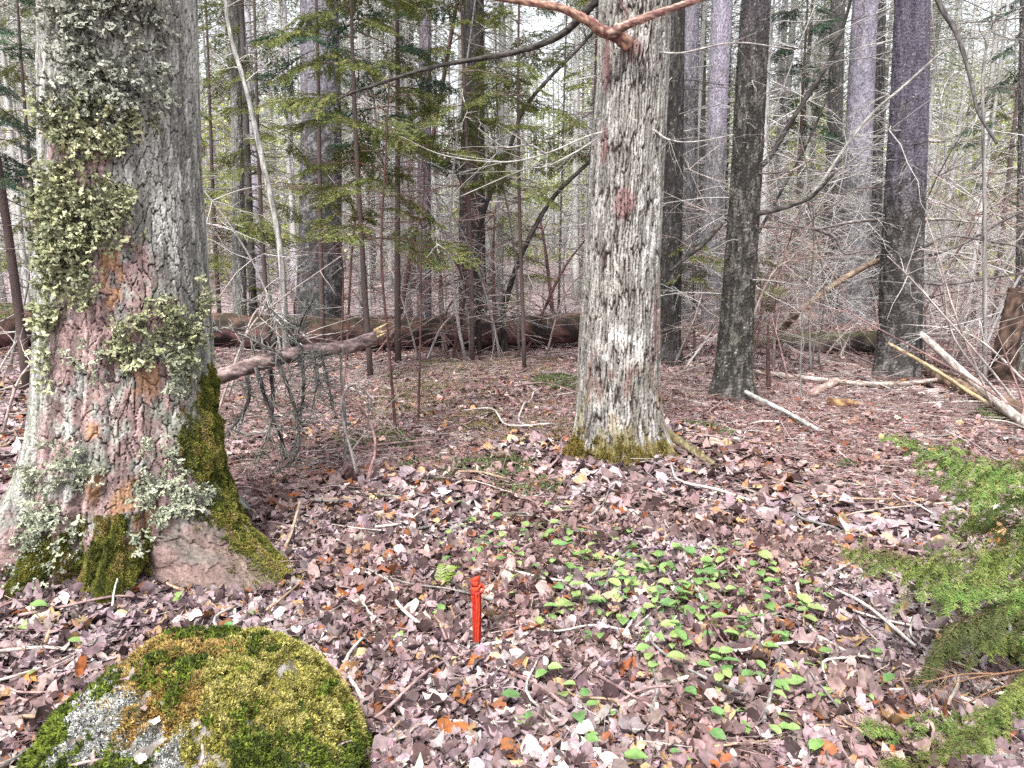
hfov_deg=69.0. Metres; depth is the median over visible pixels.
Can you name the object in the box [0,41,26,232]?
forest tree
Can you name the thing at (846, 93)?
forest tree
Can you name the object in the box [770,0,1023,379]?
spruce tree
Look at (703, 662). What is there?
green seedling
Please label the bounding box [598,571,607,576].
green seedling
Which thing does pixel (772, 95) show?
forest tree
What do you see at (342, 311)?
dead sapling
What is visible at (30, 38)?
forest tree
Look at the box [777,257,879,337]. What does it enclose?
leaning pole
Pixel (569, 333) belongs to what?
fallen log
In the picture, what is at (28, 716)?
stick
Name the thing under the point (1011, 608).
fir sapling
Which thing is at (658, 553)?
green seedling
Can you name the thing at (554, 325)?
dead branch
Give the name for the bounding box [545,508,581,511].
stick
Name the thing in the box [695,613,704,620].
green seedling
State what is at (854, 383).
fallen pole
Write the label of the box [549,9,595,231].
forest tree
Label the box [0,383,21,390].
stick
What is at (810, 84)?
forest tree
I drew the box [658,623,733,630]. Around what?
stick
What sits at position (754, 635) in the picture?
green seedling
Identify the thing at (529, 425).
stick
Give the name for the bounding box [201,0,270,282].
forest tree
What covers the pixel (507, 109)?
forest tree
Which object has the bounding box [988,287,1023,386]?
rotten stump
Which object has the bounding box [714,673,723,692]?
green seedling
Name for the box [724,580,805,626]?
stick
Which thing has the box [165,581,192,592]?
stick
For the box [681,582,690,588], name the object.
green seedling
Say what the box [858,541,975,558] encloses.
stick
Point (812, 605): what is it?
green seedling
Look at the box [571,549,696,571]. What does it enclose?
stick
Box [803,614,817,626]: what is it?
green seedling
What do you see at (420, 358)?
dead sapling
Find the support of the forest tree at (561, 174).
on the ground
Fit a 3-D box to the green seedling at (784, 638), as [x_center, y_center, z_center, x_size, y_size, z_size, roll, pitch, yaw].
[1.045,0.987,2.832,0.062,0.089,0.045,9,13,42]
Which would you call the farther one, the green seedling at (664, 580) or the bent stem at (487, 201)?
the bent stem at (487, 201)
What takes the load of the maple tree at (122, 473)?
on the ground
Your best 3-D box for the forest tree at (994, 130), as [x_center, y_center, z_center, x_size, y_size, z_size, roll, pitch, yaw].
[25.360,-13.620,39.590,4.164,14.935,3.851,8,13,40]
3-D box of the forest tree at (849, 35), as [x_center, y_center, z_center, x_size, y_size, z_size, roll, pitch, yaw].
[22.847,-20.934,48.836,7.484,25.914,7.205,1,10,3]
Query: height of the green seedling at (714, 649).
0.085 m
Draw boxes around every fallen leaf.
[22,671,38,681]
[120,667,133,679]
[134,753,146,763]
[150,716,160,724]
[172,609,201,622]
[262,606,284,622]
[381,684,396,694]
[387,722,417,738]
[393,633,410,649]
[452,684,473,704]
[499,737,520,759]
[601,588,622,601]
[629,740,646,749]
[634,587,651,597]
[693,694,704,700]
[746,541,755,550]
[821,739,838,754]
[838,636,868,646]
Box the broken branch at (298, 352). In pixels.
[212,284,387,475]
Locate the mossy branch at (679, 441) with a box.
[666,427,719,468]
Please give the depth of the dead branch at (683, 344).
10.22 m
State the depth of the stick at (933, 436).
6.12 m
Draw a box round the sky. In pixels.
[0,0,1019,247]
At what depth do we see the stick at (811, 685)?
2.52 m
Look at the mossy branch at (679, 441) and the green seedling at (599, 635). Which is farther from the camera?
the mossy branch at (679, 441)
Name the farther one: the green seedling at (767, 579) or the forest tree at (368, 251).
the forest tree at (368, 251)
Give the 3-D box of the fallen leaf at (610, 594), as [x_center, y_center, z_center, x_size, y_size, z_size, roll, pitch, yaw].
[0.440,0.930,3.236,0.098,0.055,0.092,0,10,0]
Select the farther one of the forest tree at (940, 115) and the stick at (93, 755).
the forest tree at (940, 115)
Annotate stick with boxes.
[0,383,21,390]
[0,598,46,607]
[0,641,95,681]
[0,646,77,652]
[0,684,50,693]
[0,714,35,720]
[0,745,31,767]
[9,578,54,645]
[15,595,155,616]
[71,757,103,766]
[89,717,100,766]
[111,578,117,612]
[121,592,187,639]
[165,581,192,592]
[198,743,204,766]
[213,604,236,625]
[217,500,301,602]
[224,407,328,419]
[234,418,249,436]
[235,486,268,493]
[251,521,317,532]
[265,569,306,611]
[270,534,327,545]
[280,601,346,631]
[284,363,337,372]
[290,492,427,506]
[291,537,391,574]
[298,443,353,463]
[310,494,399,501]
[318,521,458,539]
[344,593,372,699]
[366,568,419,622]
[370,654,457,720]
[371,719,617,762]
[373,720,399,739]
[375,506,439,527]
[377,438,442,446]
[384,575,494,600]
[395,470,469,482]
[410,705,437,767]
[420,515,470,528]
[432,463,506,479]
[434,575,490,627]
[438,622,572,709]
[439,419,474,431]
[440,632,449,671]
[441,479,553,496]
[447,578,506,638]
[448,512,529,528]
[461,407,552,426]
[467,614,548,648]
[468,561,601,585]
[470,368,528,378]
[475,526,499,559]
[497,542,535,581]
[499,490,578,507]
[514,382,576,392]
[516,515,596,532]
[518,401,532,426]
[520,623,623,631]
[525,657,592,758]
[526,433,543,449]
[536,556,666,584]
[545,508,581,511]
[545,701,663,732]
[548,433,571,469]
[550,685,684,723]
[566,687,622,728]
[569,562,764,726]
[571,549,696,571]
[590,478,629,515]
[592,671,669,761]
[604,540,641,589]
[618,468,685,507]
[632,605,661,629]
[648,653,660,712]
[649,620,739,692]
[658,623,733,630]
[670,464,750,500]
[674,374,696,384]
[677,552,757,572]
[685,553,703,601]
[692,556,760,590]
[700,610,758,624]
[703,430,769,439]
[703,588,744,667]
[709,401,722,421]
[714,724,858,746]
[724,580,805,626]
[724,640,827,653]
[727,420,778,424]
[735,500,780,528]
[742,439,783,443]
[744,390,819,431]
[762,647,783,723]
[767,476,890,499]
[772,502,951,537]
[782,558,898,707]
[787,680,914,698]
[789,563,916,646]
[794,562,851,593]
[796,509,840,537]
[797,651,869,767]
[798,560,875,640]
[815,562,941,614]
[817,634,939,680]
[818,370,890,389]
[821,643,861,686]
[830,491,904,511]
[831,711,908,767]
[838,654,860,698]
[844,607,977,636]
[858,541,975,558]
[859,623,1005,684]
[862,408,980,420]
[883,569,977,639]
[884,396,910,406]
[889,687,987,708]
[890,492,932,513]
[895,634,913,701]
[909,619,960,704]
[912,426,953,446]
[922,650,933,711]
[923,401,980,402]
[925,636,992,705]
[959,663,1023,693]
[962,672,1004,693]
[966,703,1023,759]
[981,419,1023,428]
[981,651,1005,720]
[987,428,1023,440]
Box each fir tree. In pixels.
[0,0,36,390]
[0,2,36,317]
[198,0,295,312]
[198,0,335,350]
[245,0,378,342]
[247,0,481,378]
[308,0,472,363]
[390,0,552,362]
[441,0,585,371]
[452,34,559,315]
[530,0,598,243]
[663,200,723,360]
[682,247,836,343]
[768,0,848,314]
[924,92,1016,319]
[946,0,1019,331]
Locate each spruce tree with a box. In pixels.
[199,0,327,348]
[225,0,392,317]
[351,0,486,317]
[391,0,539,316]
[562,0,734,365]
[669,0,875,402]
[681,0,736,322]
[682,0,802,330]
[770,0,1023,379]
[780,0,930,323]
[782,0,890,313]
[811,0,933,316]
[930,0,1023,373]
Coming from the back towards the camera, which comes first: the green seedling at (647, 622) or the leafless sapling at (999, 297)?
the leafless sapling at (999, 297)
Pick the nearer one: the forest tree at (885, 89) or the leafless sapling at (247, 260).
the leafless sapling at (247, 260)
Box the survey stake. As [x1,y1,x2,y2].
[470,576,484,643]
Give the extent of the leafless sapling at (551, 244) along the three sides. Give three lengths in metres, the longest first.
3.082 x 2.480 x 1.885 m
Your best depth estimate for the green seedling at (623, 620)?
3.06 m
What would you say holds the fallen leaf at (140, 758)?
on the mossy rock
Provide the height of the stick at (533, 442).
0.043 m
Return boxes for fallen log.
[0,289,579,350]
[753,330,876,353]
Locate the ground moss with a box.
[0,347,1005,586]
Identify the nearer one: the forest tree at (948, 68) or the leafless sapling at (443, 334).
the leafless sapling at (443, 334)
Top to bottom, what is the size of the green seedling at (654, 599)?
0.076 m
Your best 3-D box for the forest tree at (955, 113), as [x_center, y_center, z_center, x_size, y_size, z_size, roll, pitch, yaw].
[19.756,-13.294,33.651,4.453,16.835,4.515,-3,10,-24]
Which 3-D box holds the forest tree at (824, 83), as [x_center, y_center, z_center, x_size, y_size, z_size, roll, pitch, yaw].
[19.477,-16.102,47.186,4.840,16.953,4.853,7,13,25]
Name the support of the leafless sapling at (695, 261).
on the ground
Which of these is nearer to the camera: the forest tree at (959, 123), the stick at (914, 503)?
the stick at (914, 503)
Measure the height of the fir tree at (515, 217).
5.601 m
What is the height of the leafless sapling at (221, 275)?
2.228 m
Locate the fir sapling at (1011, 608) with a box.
[834,431,1023,767]
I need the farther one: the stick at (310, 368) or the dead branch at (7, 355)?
the stick at (310, 368)
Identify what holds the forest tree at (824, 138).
on the ground
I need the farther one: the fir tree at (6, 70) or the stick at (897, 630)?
the fir tree at (6, 70)
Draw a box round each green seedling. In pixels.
[12,619,26,628]
[29,599,47,615]
[68,636,81,642]
[172,591,182,602]
[224,621,233,625]
[391,631,402,639]
[432,604,444,613]
[492,512,501,518]
[501,689,519,700]
[514,715,525,723]
[520,521,528,530]
[525,711,534,722]
[535,616,542,627]
[535,669,546,678]
[540,528,555,537]
[544,602,563,613]
[548,662,562,672]
[549,613,556,620]
[552,582,563,588]
[553,539,560,544]
[556,598,573,610]
[557,691,568,696]
[564,680,575,686]
[565,562,572,579]
[565,574,572,582]
[565,601,575,606]
[566,528,572,535]
[570,580,579,593]
[571,590,580,596]
[571,710,585,723]
[572,594,586,597]
[577,687,590,706]
[581,630,591,638]
[584,595,602,607]
[584,733,598,741]
[585,572,600,582]
[585,700,599,709]
[593,553,600,560]
[596,632,603,643]
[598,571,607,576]
[608,578,620,590]
[613,567,623,576]
[615,560,624,567]
[616,613,628,624]
[621,569,627,577]
[622,587,629,598]
[623,748,647,758]
[624,579,634,587]
[628,580,640,591]
[628,611,636,618]
[635,563,649,572]
[635,643,649,659]
[640,603,654,617]
[643,618,649,631]
[644,652,654,661]
[647,586,656,597]
[648,661,658,672]
[651,585,666,596]
[651,597,657,607]
[652,633,664,640]
[655,550,664,562]
[658,578,679,586]
[659,598,683,612]
[660,562,668,568]
[660,619,675,633]
[666,650,686,661]
[667,561,676,571]
[670,626,677,637]
[670,748,690,760]
[674,544,682,549]
[675,629,692,650]
[677,590,692,600]
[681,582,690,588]
[683,686,696,694]
[684,546,695,555]
[684,606,695,615]
[693,577,702,590]
[695,569,703,574]
[695,591,708,600]
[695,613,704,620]
[697,660,711,666]
[700,556,715,566]
[701,557,711,561]
[701,630,712,637]
[703,562,713,567]
[704,566,715,580]
[705,582,727,591]
[709,646,733,663]
[709,647,728,656]
[709,728,725,739]
[711,612,727,628]
[711,706,725,722]
[712,602,722,608]
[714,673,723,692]
[715,556,727,565]
[718,547,728,553]
[721,665,732,677]
[722,668,732,682]
[723,657,739,665]
[724,585,736,594]
[724,629,739,641]
[731,625,751,635]
[737,588,748,599]
[737,617,750,623]
[738,607,749,619]
[741,669,752,675]
[741,720,750,732]
[745,671,765,678]
[746,633,757,637]
[747,613,762,626]
[750,560,758,566]
[756,569,764,577]
[756,660,765,670]
[758,550,776,564]
[758,593,771,598]
[762,577,775,589]
[762,641,777,646]
[764,601,774,609]
[769,630,787,639]
[769,724,781,739]
[772,690,785,703]
[774,577,781,586]
[774,679,789,690]
[778,712,791,718]
[779,722,788,730]
[780,630,795,651]
[785,674,805,683]
[787,722,800,738]
[792,660,804,668]
[797,594,812,605]
[797,603,824,616]
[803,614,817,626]
[808,738,823,754]
[819,647,832,651]
[823,686,835,693]
[870,647,882,656]
[878,673,894,686]
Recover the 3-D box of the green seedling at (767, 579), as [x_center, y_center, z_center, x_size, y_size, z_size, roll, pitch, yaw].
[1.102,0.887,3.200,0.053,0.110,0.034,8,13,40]
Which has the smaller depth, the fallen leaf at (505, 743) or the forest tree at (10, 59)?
the fallen leaf at (505, 743)
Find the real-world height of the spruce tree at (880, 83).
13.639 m
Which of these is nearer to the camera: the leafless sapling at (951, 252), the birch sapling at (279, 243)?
the birch sapling at (279, 243)
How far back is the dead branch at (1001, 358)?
8.57 m
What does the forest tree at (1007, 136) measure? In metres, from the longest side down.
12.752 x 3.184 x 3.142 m
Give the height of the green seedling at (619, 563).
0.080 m
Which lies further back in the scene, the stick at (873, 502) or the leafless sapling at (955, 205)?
the leafless sapling at (955, 205)
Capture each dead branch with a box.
[0,328,30,431]
[0,328,31,369]
[218,256,340,413]
[228,307,357,395]
[301,359,408,476]
[321,340,376,479]
[374,240,543,355]
[427,280,511,358]
[445,306,554,352]
[545,254,583,354]
[673,248,724,365]
[681,261,722,369]
[753,225,859,349]
[754,222,835,336]
[754,223,818,315]
[803,269,1010,405]
[820,291,876,365]
[828,281,878,357]
[887,226,1021,399]
[904,274,1023,381]
[908,218,1021,410]
[923,196,1006,401]
[923,320,995,353]
[926,320,1023,376]
[926,338,993,359]
[934,267,1014,358]
[952,428,1015,466]
[969,324,1023,415]
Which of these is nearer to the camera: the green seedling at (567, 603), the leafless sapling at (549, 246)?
the green seedling at (567, 603)
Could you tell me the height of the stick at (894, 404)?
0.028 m
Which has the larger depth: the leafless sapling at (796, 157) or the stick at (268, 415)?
the leafless sapling at (796, 157)
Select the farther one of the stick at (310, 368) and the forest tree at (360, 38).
the forest tree at (360, 38)
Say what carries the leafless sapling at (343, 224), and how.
on the ground
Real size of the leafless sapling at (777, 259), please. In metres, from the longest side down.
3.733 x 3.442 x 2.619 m
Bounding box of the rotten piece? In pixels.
[827,397,858,408]
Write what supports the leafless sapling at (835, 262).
on the ground
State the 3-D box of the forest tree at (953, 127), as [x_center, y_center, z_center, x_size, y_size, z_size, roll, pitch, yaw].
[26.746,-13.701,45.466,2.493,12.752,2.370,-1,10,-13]
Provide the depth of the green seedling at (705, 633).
2.90 m
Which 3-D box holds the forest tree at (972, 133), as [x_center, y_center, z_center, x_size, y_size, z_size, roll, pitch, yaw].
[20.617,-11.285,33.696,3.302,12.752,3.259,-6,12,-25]
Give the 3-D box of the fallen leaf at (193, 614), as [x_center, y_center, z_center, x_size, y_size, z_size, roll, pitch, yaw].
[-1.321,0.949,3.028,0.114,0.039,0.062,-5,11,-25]
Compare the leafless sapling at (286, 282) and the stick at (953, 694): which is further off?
the leafless sapling at (286, 282)
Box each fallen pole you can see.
[753,369,937,385]
[782,343,872,366]
[808,377,839,397]
[887,342,1011,419]
[919,331,1023,426]
[923,365,1021,413]
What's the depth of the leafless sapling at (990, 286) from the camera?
16.59 m
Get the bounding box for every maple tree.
[0,0,300,603]
[336,0,793,469]
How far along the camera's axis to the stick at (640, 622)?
3.09 m
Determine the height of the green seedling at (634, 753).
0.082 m
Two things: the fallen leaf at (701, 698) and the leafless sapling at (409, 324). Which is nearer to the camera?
the fallen leaf at (701, 698)
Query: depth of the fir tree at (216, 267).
12.98 m
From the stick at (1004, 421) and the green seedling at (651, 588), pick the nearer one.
the green seedling at (651, 588)
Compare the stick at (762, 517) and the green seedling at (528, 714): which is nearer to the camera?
the green seedling at (528, 714)
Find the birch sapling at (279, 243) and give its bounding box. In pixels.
[211,0,289,366]
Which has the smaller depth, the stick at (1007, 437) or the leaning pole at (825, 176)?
the stick at (1007, 437)
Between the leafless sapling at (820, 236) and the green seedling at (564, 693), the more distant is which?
the leafless sapling at (820, 236)
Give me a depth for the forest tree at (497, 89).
31.11 m
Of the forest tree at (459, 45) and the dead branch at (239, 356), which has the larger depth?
the forest tree at (459, 45)
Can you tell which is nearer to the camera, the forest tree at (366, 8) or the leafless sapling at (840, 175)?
the leafless sapling at (840, 175)
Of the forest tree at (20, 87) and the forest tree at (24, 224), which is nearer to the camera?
the forest tree at (24, 224)
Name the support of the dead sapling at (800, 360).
on the ground
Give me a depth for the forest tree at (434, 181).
14.67 m
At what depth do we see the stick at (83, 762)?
1.88 m
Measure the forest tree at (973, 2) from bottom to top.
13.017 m
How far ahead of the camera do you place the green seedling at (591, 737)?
2.25 m
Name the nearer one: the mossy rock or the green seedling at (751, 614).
the mossy rock
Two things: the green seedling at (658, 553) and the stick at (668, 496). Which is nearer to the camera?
the green seedling at (658, 553)
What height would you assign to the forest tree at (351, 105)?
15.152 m
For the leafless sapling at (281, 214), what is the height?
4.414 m
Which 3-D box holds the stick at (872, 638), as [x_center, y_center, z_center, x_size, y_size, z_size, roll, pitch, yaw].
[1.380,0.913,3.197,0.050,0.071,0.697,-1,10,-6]
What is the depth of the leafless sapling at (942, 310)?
12.61 m
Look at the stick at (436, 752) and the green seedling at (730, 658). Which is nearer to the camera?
the stick at (436, 752)
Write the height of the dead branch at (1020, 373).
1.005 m
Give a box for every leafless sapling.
[0,105,36,365]
[203,177,310,365]
[203,188,276,336]
[204,123,297,303]
[205,157,292,287]
[205,186,271,294]
[205,202,272,312]
[207,229,230,310]
[208,238,259,310]
[220,145,299,304]
[225,226,327,310]
[281,137,391,314]
[282,175,443,359]
[322,0,596,359]
[326,121,574,359]
[334,117,518,356]
[342,166,413,304]
[342,204,402,302]
[343,170,414,291]
[365,186,517,357]
[372,209,457,310]
[388,158,457,315]
[400,5,589,355]
[405,194,570,353]
[414,193,458,297]
[432,119,544,313]
[440,192,546,312]
[444,174,515,288]
[454,130,579,316]
[505,109,592,312]
[512,210,581,296]
[519,150,586,302]
[524,185,586,305]
[525,155,584,300]
[532,153,589,314]
[541,198,687,348]
[556,204,586,312]
[661,180,878,350]
[661,229,819,370]
[662,6,814,365]
[662,132,831,335]
[662,144,869,368]
[667,100,1001,372]
[681,181,723,322]
[682,91,801,308]
[685,181,798,318]
[701,96,873,330]
[718,133,906,372]
[720,230,842,349]
[726,82,864,302]
[755,171,904,366]
[756,119,883,350]
[759,61,875,332]
[766,224,833,304]
[766,226,811,307]
[767,203,813,306]
[768,127,927,327]
[783,206,878,315]
[784,106,888,329]
[795,132,935,363]
[796,194,864,326]
[810,110,979,346]
[811,60,1018,348]
[823,149,1023,346]
[833,187,930,306]
[835,0,1007,345]
[837,88,1013,302]
[864,135,987,360]
[864,210,989,333]
[865,60,1017,340]
[870,130,1015,326]
[873,157,1014,336]
[874,120,1023,376]
[874,178,1023,368]
[884,142,968,288]
[923,177,1015,355]
[924,93,1015,319]
[924,180,1015,316]
[924,194,1023,372]
[925,182,973,269]
[926,164,967,296]
[927,131,1015,342]
[927,138,1016,360]
[932,228,1014,330]
[938,189,1015,321]
[938,228,1002,306]
[946,230,1015,308]
[948,164,1016,289]
[952,180,1014,313]
[960,248,1015,329]
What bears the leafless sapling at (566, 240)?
on the ground
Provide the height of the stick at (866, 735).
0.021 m
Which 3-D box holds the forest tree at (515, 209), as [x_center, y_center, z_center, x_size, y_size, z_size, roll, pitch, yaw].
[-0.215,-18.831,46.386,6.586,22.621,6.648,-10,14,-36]
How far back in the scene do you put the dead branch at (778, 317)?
10.54 m
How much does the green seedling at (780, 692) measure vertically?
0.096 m
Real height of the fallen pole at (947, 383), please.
0.197 m
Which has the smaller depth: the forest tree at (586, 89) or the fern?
the fern
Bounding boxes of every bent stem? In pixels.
[332,88,445,354]
[475,0,592,357]
[500,110,591,352]
[709,61,839,332]
[762,0,893,167]
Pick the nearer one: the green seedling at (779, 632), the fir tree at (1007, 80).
the green seedling at (779, 632)
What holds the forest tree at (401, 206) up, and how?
on the ground
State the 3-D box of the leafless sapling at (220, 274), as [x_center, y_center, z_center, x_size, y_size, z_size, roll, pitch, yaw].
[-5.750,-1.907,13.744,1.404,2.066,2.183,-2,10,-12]
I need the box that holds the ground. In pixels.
[0,248,1023,767]
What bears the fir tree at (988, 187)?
on the ground
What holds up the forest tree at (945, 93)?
on the ground
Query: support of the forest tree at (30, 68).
on the ground
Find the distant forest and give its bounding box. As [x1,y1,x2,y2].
[0,1,1017,262]
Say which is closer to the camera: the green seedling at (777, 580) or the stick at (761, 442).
the green seedling at (777, 580)
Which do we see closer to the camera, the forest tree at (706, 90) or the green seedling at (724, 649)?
the green seedling at (724, 649)
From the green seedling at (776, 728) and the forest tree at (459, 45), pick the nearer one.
the green seedling at (776, 728)
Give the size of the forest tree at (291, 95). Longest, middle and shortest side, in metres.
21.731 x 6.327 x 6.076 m
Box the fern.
[434,563,464,586]
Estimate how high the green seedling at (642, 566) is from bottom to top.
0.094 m
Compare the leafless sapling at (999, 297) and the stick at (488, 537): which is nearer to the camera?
the stick at (488, 537)
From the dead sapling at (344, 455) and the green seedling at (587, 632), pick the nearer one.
the green seedling at (587, 632)
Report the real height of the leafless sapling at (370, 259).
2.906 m
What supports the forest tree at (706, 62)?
on the ground
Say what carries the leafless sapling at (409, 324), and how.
on the ground
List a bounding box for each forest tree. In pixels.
[0,0,35,267]
[0,0,35,273]
[0,0,35,280]
[0,0,35,301]
[0,0,35,309]
[0,0,35,310]
[0,0,222,255]
[0,1,27,213]
[0,1,28,190]
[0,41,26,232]
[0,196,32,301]
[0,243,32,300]
[1,0,36,253]
[2,0,35,237]
[3,2,35,233]
[5,6,35,147]
[9,5,35,163]
[10,5,31,222]
[20,1,36,206]
[198,0,229,281]
[198,0,298,293]
[198,0,314,315]
[198,1,231,289]
[198,1,269,235]
[199,0,223,240]
[199,0,265,236]
[199,0,296,308]
[199,54,227,255]
[200,15,230,269]
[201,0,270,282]
[201,2,297,315]
[202,1,287,230]
[205,0,449,302]
[208,0,299,273]
[212,50,231,249]
[216,0,299,291]
[220,0,344,297]
[224,3,285,257]
[245,0,348,296]
[257,0,299,234]
[258,29,285,264]
[259,0,387,252]
[284,0,367,284]
[290,0,433,275]
[299,0,435,289]
[321,1,394,317]
[339,1,381,269]
[339,1,437,280]
[340,0,392,308]
[340,4,393,282]
[340,12,394,274]
[340,32,360,251]
[340,44,360,262]
[342,0,459,290]
[345,1,461,288]
[346,2,417,272]
[347,0,418,266]
[348,0,498,316]
[350,0,433,292]
[365,0,460,307]
[367,5,442,316]
[368,0,456,317]
[372,32,393,255]
[387,19,446,227]
[388,1,583,298]
[413,0,459,282]
[413,0,516,243]
[413,0,575,316]
[431,3,539,254]
[437,25,458,247]
[455,2,565,289]
[458,2,536,255]
[485,2,556,250]
[485,36,511,236]
[488,51,555,262]
[492,0,594,299]
[495,4,516,268]
[511,32,542,249]
[527,0,595,312]
[536,0,590,313]
[544,0,594,269]
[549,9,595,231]
[550,7,594,267]
[552,2,595,296]
[552,10,727,211]
[555,44,588,269]
[682,0,871,327]
[687,0,816,318]
[697,0,733,257]
[697,0,737,279]
[697,0,792,308]
[697,0,842,248]
[697,2,709,208]
[699,0,772,189]
[699,0,786,287]
[706,0,740,256]
[706,0,850,254]
[721,0,849,303]
[722,1,964,294]
[724,0,801,267]
[765,6,798,262]
[766,0,802,263]
[766,0,849,284]
[767,2,793,255]
[769,0,849,283]
[769,0,849,304]
[769,1,850,252]
[789,0,959,222]
[789,1,846,148]
[795,2,849,242]
[807,0,1011,270]
[811,5,892,201]
[814,8,828,253]
[818,1,892,107]
[821,0,967,300]
[844,0,963,249]
[844,1,959,247]
[882,0,1009,278]
[883,0,985,255]
[883,0,994,250]
[884,0,990,278]
[889,3,1005,264]
[891,1,986,256]
[925,31,958,265]
[926,1,981,267]
[927,0,1018,286]
[927,1,1002,265]
[928,5,977,256]
[930,61,967,196]
[934,0,1019,293]
[938,39,1012,251]
[939,25,988,237]
[941,0,1018,266]
[944,0,1006,271]
[944,0,1018,331]
[948,0,1017,264]
[963,8,1001,250]
[968,0,1019,275]
[968,13,1018,261]
[968,44,1012,255]
[969,48,1017,243]
[976,0,1019,318]
[981,4,1017,267]
[987,45,1017,258]
[989,5,1019,272]
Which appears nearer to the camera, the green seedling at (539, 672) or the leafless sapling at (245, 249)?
the green seedling at (539, 672)
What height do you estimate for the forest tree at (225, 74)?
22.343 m
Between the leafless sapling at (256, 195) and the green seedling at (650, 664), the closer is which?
the green seedling at (650, 664)
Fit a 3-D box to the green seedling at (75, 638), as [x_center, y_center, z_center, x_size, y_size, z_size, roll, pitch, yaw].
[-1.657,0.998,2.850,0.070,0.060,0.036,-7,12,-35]
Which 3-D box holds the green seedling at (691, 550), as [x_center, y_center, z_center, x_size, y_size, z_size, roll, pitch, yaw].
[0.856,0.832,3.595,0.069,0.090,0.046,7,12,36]
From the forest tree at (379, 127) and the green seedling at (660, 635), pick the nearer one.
the green seedling at (660, 635)
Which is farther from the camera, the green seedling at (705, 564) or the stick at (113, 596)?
the green seedling at (705, 564)
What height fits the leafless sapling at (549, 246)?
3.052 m
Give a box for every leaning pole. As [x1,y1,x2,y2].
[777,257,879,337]
[788,46,947,223]
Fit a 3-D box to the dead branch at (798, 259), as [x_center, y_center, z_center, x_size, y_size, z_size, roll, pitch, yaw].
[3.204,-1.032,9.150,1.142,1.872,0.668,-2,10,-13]
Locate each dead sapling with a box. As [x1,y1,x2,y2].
[292,345,390,464]
[307,223,390,364]
[308,147,392,360]
[336,70,445,428]
[388,152,473,419]
[415,246,489,359]
[430,136,503,353]
[452,202,506,315]
[514,211,568,314]
[519,239,584,351]
[753,320,770,389]
[755,207,845,371]
[761,172,851,404]
[763,312,799,399]
[923,282,981,366]
[938,2,1023,384]
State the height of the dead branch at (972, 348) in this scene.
1.823 m
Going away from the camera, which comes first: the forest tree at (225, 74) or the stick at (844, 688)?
the stick at (844, 688)
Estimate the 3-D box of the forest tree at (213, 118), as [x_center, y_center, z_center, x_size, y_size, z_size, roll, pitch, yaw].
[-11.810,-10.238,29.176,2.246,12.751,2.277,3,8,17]
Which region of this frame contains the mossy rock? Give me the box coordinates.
[15,624,373,767]
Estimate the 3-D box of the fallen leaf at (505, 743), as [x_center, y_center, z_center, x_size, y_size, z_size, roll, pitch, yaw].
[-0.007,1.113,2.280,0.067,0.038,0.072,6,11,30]
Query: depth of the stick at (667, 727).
2.50 m
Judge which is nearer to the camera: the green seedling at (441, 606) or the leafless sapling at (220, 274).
the green seedling at (441, 606)
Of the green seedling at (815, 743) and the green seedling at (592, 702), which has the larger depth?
the green seedling at (592, 702)
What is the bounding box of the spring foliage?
[0,16,1018,284]
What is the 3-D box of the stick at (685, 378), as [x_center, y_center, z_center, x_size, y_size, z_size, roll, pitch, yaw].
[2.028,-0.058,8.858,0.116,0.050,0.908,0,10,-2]
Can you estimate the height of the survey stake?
0.399 m
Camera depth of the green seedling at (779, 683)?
2.55 m
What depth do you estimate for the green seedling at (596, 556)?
3.63 m
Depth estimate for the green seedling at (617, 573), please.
3.48 m

